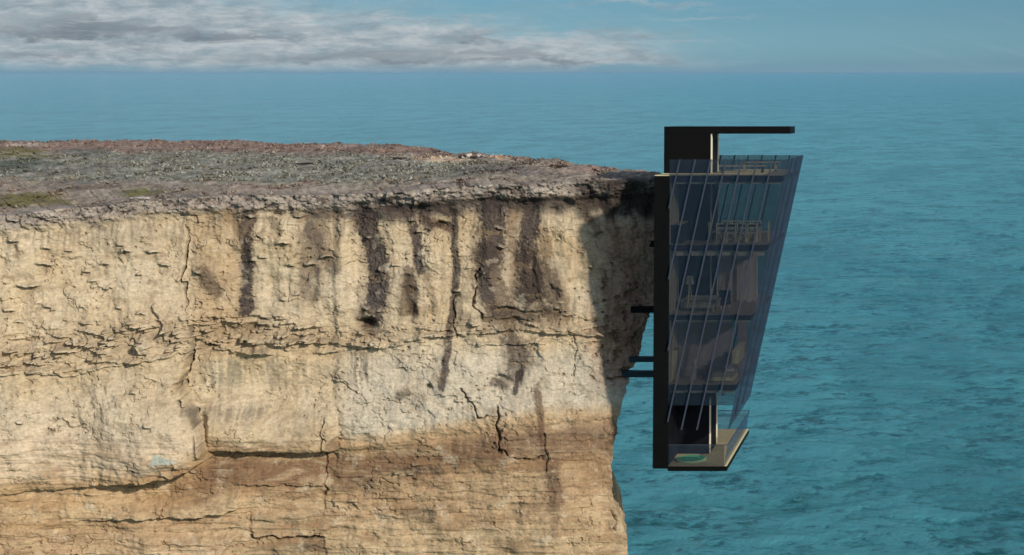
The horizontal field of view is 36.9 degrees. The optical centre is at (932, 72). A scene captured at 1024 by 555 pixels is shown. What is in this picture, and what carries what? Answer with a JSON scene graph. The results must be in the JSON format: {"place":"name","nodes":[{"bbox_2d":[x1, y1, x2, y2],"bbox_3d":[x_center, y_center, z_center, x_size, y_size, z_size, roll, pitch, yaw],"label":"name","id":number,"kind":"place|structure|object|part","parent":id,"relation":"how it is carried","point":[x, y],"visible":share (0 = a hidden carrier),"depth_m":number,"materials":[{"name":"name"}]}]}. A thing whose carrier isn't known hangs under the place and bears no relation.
{"place":"outdoors","nodes":[
{"label":"outdoors","id":0,"kind":"place"},
{"bbox_2d":[0,139,660,215],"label":"ground","id":1,"kind":"structure","parent":0,"point":[86,193],"depth_m":75.12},
{"bbox_2d":[130,196,151,199],"bbox_3d":[-35.510,5.652,63.793,1.189,0.138,0.590,0,0,14],"label":"rock","id":2,"kind":"object","parent":1,"relation":"on","point":[137,198],"visible":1,"depth_m":63.60,"materials":[{"name":"stone"}]},
{"bbox_2d":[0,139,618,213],"bbox_3d":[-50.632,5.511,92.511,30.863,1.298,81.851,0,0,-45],"label":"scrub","id":3,"kind":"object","parent":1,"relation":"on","point":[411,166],"visible":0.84,"depth_m":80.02,"materials":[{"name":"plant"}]},
{"bbox_2d":[548,165,567,167],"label":"rock","id":4,"kind":"object","parent":1,"relation":"on","point":[559,166],"visible":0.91,"depth_m":77.74,"materials":[{"name":"stone"}]},
{"bbox_2d":[0,140,661,554],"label":"cliff","id":5,"kind":"structure","parent":0,"point":[428,372],"depth_m":64.27,"materials":[{"name":"stone"}]},
{"bbox_2d":[0,73,1023,554],"bbox_3d":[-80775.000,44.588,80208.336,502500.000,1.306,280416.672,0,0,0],"label":"sea","id":6,"kind":"structure","parent":0,"point":[884,399],"depth_m":374.84,"materials":[{"name":"liquid"}]},
{"bbox_2d":[0,0,1023,72],"label":"sky","id":7,"kind":"structure","parent":0,"point":[37,36],"materials":[{"name":"blue"}]},
{"bbox_2d":[622,126,797,470],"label":"cliff house","id":8,"kind":"structure","parent":0,"point":[688,435],"depth_m":66.85,"materials":[{"name":"black metal"}]},
{"bbox_2d":[673,348,679,380],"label":"wardrobe","id":9,"kind":"object","parent":8,"relation":"on","point":[676,357],"visible":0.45,"depth_m":65.57,"materials":[{"name":"beige wood"}]},
{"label":"door","id":10,"kind":"part","parent":9,"relation":"part of","materials":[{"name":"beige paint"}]},
{"bbox_2d":[671,221,687,243],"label":"kitchen counter","id":11,"kind":"object","parent":8,"relation":"on","point":[675,226],"visible":1,"depth_m":65.17,"materials":[{"name":"wood"}]},
{"bbox_2d":[685,276,693,310],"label":"floor lamp","id":12,"kind":"object","parent":8,"relation":"on","point":[689,281],"visible":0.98,"depth_m":66.04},
{"bbox_2d":[681,295,720,308],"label":"sofa","id":13,"kind":"object","parent":8,"relation":"on","point":[705,299],"visible":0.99,"depth_m":66.37,"materials":[{"name":"beige fabric"}]},
{"bbox_2d":[691,304,714,312],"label":"coffee table","id":14,"kind":"object","parent":8,"relation":"on","point":[712,305],"visible":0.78,"depth_m":65.36,"materials":[{"name":"brown wood"}]},
{"bbox_2d":[703,368,709,378],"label":"stool","id":15,"kind":"object","parent":8,"relation":"on","point":[706,369],"visible":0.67,"depth_m":65.98,"materials":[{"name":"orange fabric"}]},
{"bbox_2d":[708,221,717,240],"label":"dining chair","id":16,"kind":"object","parent":8,"relation":"on","point":[711,231],"visible":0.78,"depth_m":66.38,"materials":[{"name":"brown wood"}]},
{"bbox_2d":[716,223,726,242],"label":"dining chair","id":17,"kind":"object","parent":8,"relation":"on","point":[717,233],"visible":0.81,"depth_m":65.69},
{"bbox_2d":[709,367,737,380],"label":"bed","id":18,"kind":"object","parent":8,"relation":"on","point":[717,374],"visible":0.93,"depth_m":65.24,"materials":[{"name":"beige fabric"}]},
{"bbox_2d":[719,290,730,308],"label":"armchair","id":19,"kind":"object","parent":8,"relation":"on","point":[722,294],"visible":0.78,"depth_m":67.09,"materials":[{"name":"fabric"}]},
{"bbox_2d":[722,220,730,239],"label":"dining chair","id":20,"kind":"object","parent":8,"relation":"on","point":[727,230],"visible":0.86,"depth_m":67.44,"materials":[{"name":"brown wood"}]},
{"bbox_2d":[726,223,736,242],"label":"dining chair","id":21,"kind":"object","parent":8,"relation":"on","point":[735,233],"visible":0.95,"depth_m":65.69,"materials":[{"name":"brown wood"}]},
{"bbox_2d":[731,220,740,239],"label":"dining chair","id":22,"kind":"object","parent":8,"relation":"on","point":[732,230],"visible":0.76,"depth_m":67.44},
{"bbox_2d":[717,224,760,241],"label":"dining table","id":23,"kind":"object","parent":8,"relation":"on","point":[729,225],"visible":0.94,"depth_m":66.37,"materials":[{"name":"wood"}]},
{"bbox_2d":[737,223,746,242],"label":"dining chair","id":24,"kind":"object","parent":8,"relation":"on","point":[745,233],"visible":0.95,"depth_m":65.68,"materials":[{"name":"brown wood"}]},
{"bbox_2d":[719,165,765,172],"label":"deck bench","id":25,"kind":"object","parent":8,"relation":"on","point":[761,166],"visible":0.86,"depth_m":67.68,"materials":[{"name":"wood"}]},
{"bbox_2d":[741,220,750,239],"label":"dining chair","id":26,"kind":"object","parent":8,"relation":"on","point":[746,230],"visible":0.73,"depth_m":67.43,"materials":[{"name":"brown wood"}]},
{"bbox_2d":[747,223,757,242],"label":"dining chair","id":27,"kind":"object","parent":8,"relation":"on","point":[748,233],"visible":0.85,"depth_m":65.69,"materials":[{"name":"brown wood"}]},
{"bbox_2d":[751,220,761,239],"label":"dining chair","id":28,"kind":"object","parent":8,"relation":"on","point":[760,221],"visible":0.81,"depth_m":67.45,"materials":[{"name":"brown wood"}]},
{"bbox_2d":[742,161,779,170],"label":"outdoor table","id":29,"kind":"object","parent":8,"relation":"on","point":[746,162],"visible":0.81,"depth_m":69.55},
{"bbox_2d":[760,221,769,240],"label":"dining chair","id":30,"kind":"object","parent":8,"relation":"on","point":[768,231],"visible":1,"depth_m":66.38,"materials":[{"name":"brown wood"}]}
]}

